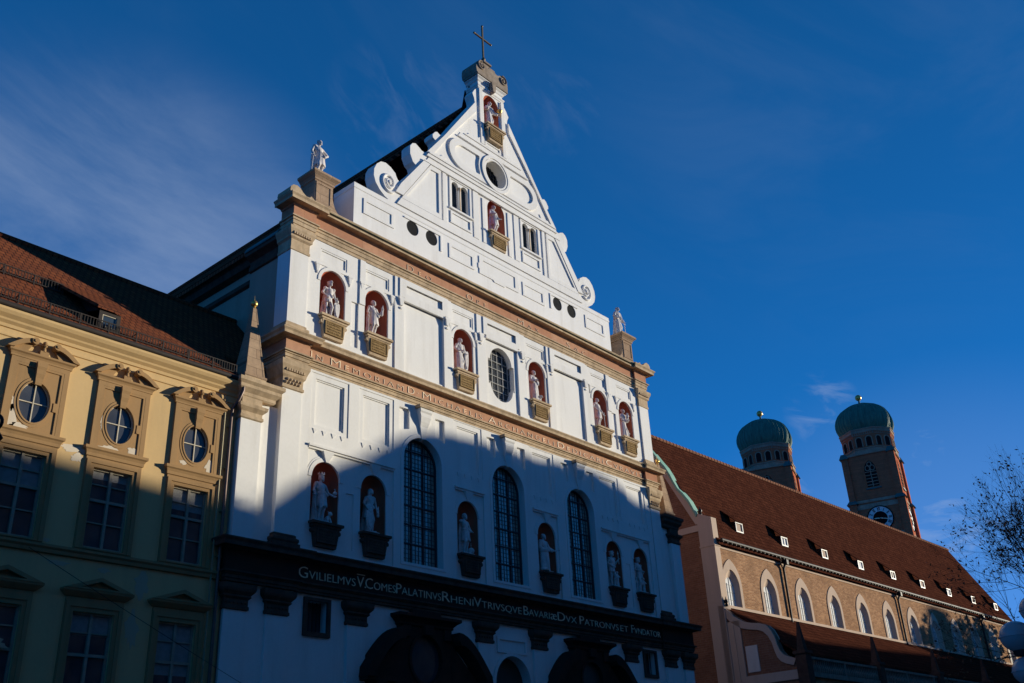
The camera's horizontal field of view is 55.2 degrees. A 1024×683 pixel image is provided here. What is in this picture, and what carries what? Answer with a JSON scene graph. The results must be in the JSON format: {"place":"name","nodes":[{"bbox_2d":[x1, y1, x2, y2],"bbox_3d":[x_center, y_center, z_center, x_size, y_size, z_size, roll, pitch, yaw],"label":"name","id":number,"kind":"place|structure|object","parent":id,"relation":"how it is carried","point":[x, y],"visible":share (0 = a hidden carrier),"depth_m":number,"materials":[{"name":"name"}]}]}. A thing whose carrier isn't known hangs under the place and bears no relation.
{"place":"outdoors","nodes":[
{"label":"outdoors","id":0,"kind":"place"},
{"bbox_2d":[0,414,3,440],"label":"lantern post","id":1,"kind":"object","parent":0,"point":[1,422],"visible":1,"depth_m":7.95,"materials":[{"name":"black metal"}]},
{"bbox_2d":[0,232,244,682],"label":"yellow house","id":2,"kind":"structure","parent":0,"point":[120,399],"depth_m":32.05,"materials":[{"name":"paint"}]},
{"bbox_2d":[29,547,240,682],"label":"overhead wire","id":3,"kind":"object","parent":2,"relation":"attached to","point":[132,614],"visible":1,"depth_m":30.54,"materials":[{"name":"black metal"}]},
{"bbox_2d":[168,25,702,682],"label":"church","id":4,"kind":"structure","parent":0,"point":[412,429],"depth_m":45.06,"materials":[{"name":"white paint"}]},
{"bbox_2d":[302,596,330,638],"bbox_3d":[-7.373,10.267,36.352,0.520,1.400,1.240,-23,-32,35],"label":"window","id":5,"kind":"structure","parent":4,"relation":"in","point":[311,616],"depth_m":36.45,"materials":[{"name":"glass"}]},
{"bbox_2d":[310,140,328,170],"bbox_3d":[-8.836,-8.300,44.808,0.556,2.168,1.098,-23,-32,35],"label":"statue","id":6,"kind":"object","parent":4,"relation":"on","point":[319,155],"visible":0.73,"depth_m":44.74,"materials":[{"name":"stone"}]},
{"bbox_2d":[309,472,336,522],"bbox_3d":[-7.432,6.138,38.313,0.618,2.098,1.135,-23,-32,35],"label":"statue","id":7,"kind":"object","parent":4,"relation":"on","point":[321,494],"visible":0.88,"depth_m":38.18,"materials":[{"name":"stone"}]},
{"bbox_2d":[320,280,339,317],"bbox_3d":[-7.856,-1.737,42.207,0.495,1.948,0.904,-23,-32,35],"label":"statue","id":8,"kind":"object","parent":4,"relation":"on","point":[328,292],"visible":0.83,"depth_m":42.09,"materials":[{"name":"stone"}]},
{"bbox_2d":[360,489,379,533],"bbox_3d":[-5.790,6.958,40.029,0.560,1.971,0.776,-23,-32,35],"label":"statue","id":9,"kind":"object","parent":4,"relation":"on","point":[367,518],"visible":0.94,"depth_m":39.81,"materials":[{"name":"stone"}]},
{"bbox_2d":[365,300,383,332],"bbox_3d":[-6.200,-0.992,43.876,0.569,1.914,0.826,-23,-32,35],"label":"statue","id":10,"kind":"object","parent":4,"relation":"on","point":[373,315],"visible":0.83,"depth_m":43.84,"materials":[{"name":"stone"}]},
{"bbox_2d":[407,221,417,235],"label":"round window","id":11,"kind":"structure","parent":4,"relation":"in","point":[412,228],"depth_m":47.72,"materials":[{"name":"black glass"}]},
{"bbox_2d":[400,434,445,572],"bbox_3d":[-3.985,6.886,42.338,0.470,5.900,2.640,-23,-32,35],"label":"window","id":12,"kind":"structure","parent":4,"relation":"in","point":[418,499],"depth_m":42.44,"materials":[{"name":"black glass"}]},
{"bbox_2d":[426,231,436,245],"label":"round window","id":13,"kind":"structure","parent":4,"relation":"in","point":[430,237],"depth_m":48.61,"materials":[{"name":"black glass"}]},
{"bbox_2d":[452,184,465,213],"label":"window","id":14,"kind":"structure","parent":4,"relation":"in","point":[462,206],"depth_m":51.68,"materials":[{"name":"black glass"}]},
{"bbox_2d":[453,338,468,369],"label":"statue","id":15,"kind":"object","parent":4,"relation":"on","point":[460,361],"visible":0.84,"depth_m":47.63,"materials":[{"name":"stone"}]},
{"bbox_2d":[458,513,474,554],"bbox_3d":[-2.121,8.614,43.823,0.647,1.971,1.075,-23,-32,35],"label":"statue","id":16,"kind":"object","parent":4,"relation":"on","point":[464,532],"visible":0.92,"depth_m":43.79,"materials":[{"name":"stone"}]},
{"bbox_2d":[484,102,501,123],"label":"statue","id":17,"kind":"object","parent":4,"relation":"on","point":[489,112],"visible":0.69,"depth_m":56.63,"materials":[{"name":"stone"}]},
{"bbox_2d":[488,205,501,230],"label":"statue","id":18,"kind":"object","parent":4,"relation":"on","point":[493,219],"visible":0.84,"depth_m":53.47,"materials":[{"name":"stone"}]},
{"bbox_2d":[481,155,509,193],"bbox_3d":[-1.130,-9.206,54.852,0.700,2.320,2.320,-23,-32,35],"label":"round window","id":19,"kind":"structure","parent":4,"relation":"in","point":[488,174],"depth_m":55.02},
{"bbox_2d":[488,350,510,401],"bbox_3d":[-0.762,1.806,49.688,0.085,3.030,1.999,-23,-32,35],"label":"window","id":20,"kind":"structure","parent":4,"relation":"in","point":[499,375],"depth_m":49.84,"materials":[{"name":"grey glass"}]},
{"bbox_2d":[490,462,531,588],"bbox_3d":[-0.261,8.593,46.244,0.470,5.900,2.640,-23,-32,35],"label":"window","id":21,"kind":"structure","parent":4,"relation":"in","point":[504,496],"depth_m":46.38,"materials":[{"name":"black glass"}]},
{"bbox_2d":[522,225,534,251],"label":"window","id":22,"kind":"structure","parent":4,"relation":"in","point":[531,243],"depth_m":55.62,"materials":[{"name":"black glass"}]},
{"bbox_2d":[529,370,542,400],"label":"statue","id":23,"kind":"object","parent":4,"relation":"on","point":[533,386],"visible":0.75,"depth_m":51.51,"materials":[{"name":"stone"}]},
{"bbox_2d":[538,534,559,571],"bbox_3d":[1.727,10.373,47.850,0.649,1.971,1.288,-23,-32,35],"label":"statue","id":24,"kind":"object","parent":4,"relation":"on","point":[544,549],"visible":0.88,"depth_m":47.48,"materials":[{"name":"stone"}]},
{"bbox_2d":[553,298,560,310],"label":"round window","id":25,"kind":"structure","parent":4,"relation":"in","point":[556,302],"depth_m":55.47,"materials":[{"name":"black glass"}]},
{"bbox_2d":[567,305,574,317],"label":"round window","id":26,"kind":"structure","parent":4,"relation":"in","point":[571,312],"depth_m":56.36,"materials":[{"name":"black glass"}]},
{"bbox_2d":[564,486,603,603],"bbox_3d":[3.463,10.300,50.149,0.470,5.900,2.640,-23,-32,35],"label":"window","id":27,"kind":"structure","parent":4,"relation":"in","point":[582,586],"depth_m":50.31,"materials":[{"name":"black glass"}]},
{"bbox_2d":[593,398,605,426],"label":"statue","id":28,"kind":"object","parent":4,"relation":"on","point":[597,412],"visible":0.75,"depth_m":55.44,"materials":[{"name":"stone"}]},
{"bbox_2d":[607,550,620,586],"bbox_3d":[5.309,12.031,51.697,0.546,2.023,0.876,-23,-32,35],"label":"statue","id":29,"kind":"object","parent":4,"relation":"on","point":[611,563],"visible":0.88,"depth_m":51.54,"materials":[{"name":"stone"}]},
{"bbox_2d":[613,307,625,333],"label":"statue","id":30,"kind":"object","parent":4,"relation":"on","point":[617,324],"visible":0.91,"depth_m":60.78,"materials":[{"name":"stone"}]},
{"bbox_2d":[619,409,629,435],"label":"statue","id":31,"kind":"object","parent":4,"relation":"on","point":[623,419],"visible":0.75,"depth_m":57.09,"materials":[{"name":"stone"}]},
{"bbox_2d":[634,557,647,592],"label":"statue","id":32,"kind":"object","parent":4,"relation":"on","point":[639,578],"visible":0.9,"depth_m":53.30,"materials":[{"name":"stone"}]},
{"bbox_2d":[642,649,659,678],"bbox_3d":[7.118,16.971,51.516,0.520,1.400,1.240,-23,-32,35],"label":"window","id":33,"kind":"structure","parent":4,"relation":"in","point":[647,674],"depth_m":51.51,"materials":[{"name":"glass"}]},
{"bbox_2d":[0,0,1023,622],"label":"sky","id":34,"kind":"structure","parent":0,"point":[792,211],"materials":[{"name":"blue"}]},
{"bbox_2d":[736,411,800,491],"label":"church tower","id":35,"kind":"structure","parent":0,"point":[764,445],"depth_m":262.01,"materials":[{"name":"brick"}]},
{"bbox_2d":[743,457,747,467],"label":"window","id":36,"kind":"structure","parent":35,"relation":"in","point":[745,462],"depth_m":265.02,"materials":[{"name":"stone"}]},
{"bbox_2d":[748,454,752,465],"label":"window","id":37,"kind":"structure","parent":35,"relation":"in","point":[750,458],"depth_m":262.95,"materials":[{"name":"glass"}]},
{"bbox_2d":[755,452,762,461],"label":"window","id":38,"kind":"structure","parent":35,"relation":"in","point":[758,456],"depth_m":261.23,"materials":[{"name":"glass"}]},
{"bbox_2d":[764,450,771,460],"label":"window","id":39,"kind":"structure","parent":35,"relation":"in","point":[768,456],"depth_m":260.34,"materials":[{"name":"glass"}]},
{"bbox_2d":[763,473,773,481],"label":"belfry window","id":40,"kind":"structure","parent":35,"relation":"in","point":[766,476],"depth_m":258.18,"materials":[{"name":"brick"}]},
{"bbox_2d":[774,450,780,459],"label":"window","id":41,"kind":"structure","parent":35,"relation":"in","point":[777,454],"depth_m":260.27,"materials":[{"name":"glass"}]},
{"bbox_2d":[782,450,788,460],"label":"window","id":42,"kind":"structure","parent":35,"relation":"in","point":[784,453],"depth_m":261.23,"materials":[{"name":"glass"}]},
{"bbox_2d":[651,435,1019,682],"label":"brick church","id":43,"kind":"structure","parent":0,"point":[783,584],"depth_m":74.80,"materials":[{"name":"brick"}]},
{"bbox_2d":[723,559,744,607],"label":"window","id":44,"kind":"structure","parent":43,"relation":"in","point":[734,592],"depth_m":66.44,"materials":[{"name":"pink paint"}]},
{"bbox_2d":[745,645,760,672],"bbox_3d":[15.210,20.027,61.875,0.850,1.600,0.060,-24,-33,37],"label":"blind window","id":45,"kind":"structure","parent":43,"relation":"in","point":[752,655],"depth_m":61.84,"materials":[{"name":"paint"}]},
{"bbox_2d":[760,569,781,615],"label":"window","id":46,"kind":"structure","parent":43,"relation":"in","point":[769,592],"depth_m":69.73,"materials":[{"name":"pink paint"}]},
{"bbox_2d":[795,578,815,622],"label":"window","id":47,"kind":"structure","parent":43,"relation":"in","point":[805,611],"depth_m":73.07,"materials":[{"name":"pink paint"}]},
{"bbox_2d":[827,586,845,628],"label":"window","id":48,"kind":"structure","parent":43,"relation":"in","point":[835,610],"depth_m":76.41,"materials":[{"name":"pink paint"}]},
{"bbox_2d":[856,593,873,634],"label":"window","id":49,"kind":"structure","parent":43,"relation":"in","point":[863,615],"depth_m":79.77,"materials":[{"name":"pink paint"}]},
{"bbox_2d":[882,600,899,639],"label":"window","id":50,"kind":"structure","parent":43,"relation":"in","point":[890,624],"depth_m":83.13,"materials":[{"name":"beige glass"}]},
{"bbox_2d":[907,607,922,644],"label":"window","id":51,"kind":"structure","parent":43,"relation":"in","point":[914,629],"depth_m":86.46,"materials":[{"name":"blue glass"}]},
{"bbox_2d":[930,613,945,649],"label":"window","id":52,"kind":"structure","parent":43,"relation":"in","point":[936,634],"depth_m":89.84,"materials":[{"name":"blue glass"}]},
{"bbox_2d":[951,618,965,653],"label":"window","id":53,"kind":"structure","parent":43,"relation":"in","point":[956,634],"depth_m":93.19,"materials":[{"name":"blue glass"}]},
{"bbox_2d":[970,624,984,656],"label":"window","id":54,"kind":"structure","parent":43,"relation":"in","point":[979,652],"depth_m":96.49,"materials":[{"name":"blue glass"}]},
{"bbox_2d":[988,628,1001,660],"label":"window","id":55,"kind":"structure","parent":43,"relation":"in","point":[992,638],"depth_m":99.90,"materials":[{"name":"blue glass"}]},
{"bbox_2d":[1007,649,1017,662],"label":"window","id":56,"kind":"structure","parent":43,"relation":"in","point":[1012,659],"depth_m":103.00,"materials":[{"name":"beige glass"}]},
{"bbox_2d":[835,395,920,537],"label":"church tower","id":57,"kind":"structure","parent":0,"point":[871,461],"depth_m":251.32,"materials":[{"name":"brick"}]},
{"bbox_2d":[843,443,848,454],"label":"window","id":58,"kind":"structure","parent":57,"relation":"in","point":[845,448],"depth_m":258.37,"materials":[{"name":"glass"}]},
{"bbox_2d":[848,440,853,450],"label":"window","id":59,"kind":"structure","parent":57,"relation":"in","point":[850,443],"depth_m":256.24,"materials":[{"name":"glass"}]},
{"bbox_2d":[855,437,863,447],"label":"window","id":60,"kind":"structure","parent":57,"relation":"in","point":[858,441],"depth_m":254.37,"materials":[{"name":"glass"}]},
{"bbox_2d":[865,435,873,445],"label":"window","id":61,"kind":"structure","parent":57,"relation":"in","point":[868,439],"depth_m":253.25,"materials":[{"name":"glass"}]},
{"bbox_2d":[863,459,881,489],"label":"belfry window","id":62,"kind":"structure","parent":57,"relation":"in","point":[870,471],"depth_m":249.93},
{"bbox_2d":[875,434,882,444],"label":"window","id":63,"kind":"structure","parent":57,"relation":"in","point":[878,438],"depth_m":253.00,"materials":[{"name":"glass"}]},
{"bbox_2d":[884,435,890,444],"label":"window","id":64,"kind":"structure","parent":57,"relation":"in","point":[887,440],"depth_m":253.68,"materials":[{"name":"glass"}]},
{"bbox_2d":[897,460,905,491],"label":"belfry window","id":65,"kind":"structure","parent":57,"relation":"in","point":[901,477],"depth_m":251.96,"materials":[{"name":"brick"}]},
{"bbox_2d":[923,446,1023,682],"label":"bare tree","id":66,"kind":"object","parent":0,"point":[1018,516],"visible":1,"depth_m":48.23,"materials":[{"name":"brown plant"}]},
{"bbox_2d":[998,598,1023,682],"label":"street lamp","id":67,"kind":"object","parent":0,"point":[1011,635],"visible":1,"depth_m":11.98,"materials":[{"name":"glass"}]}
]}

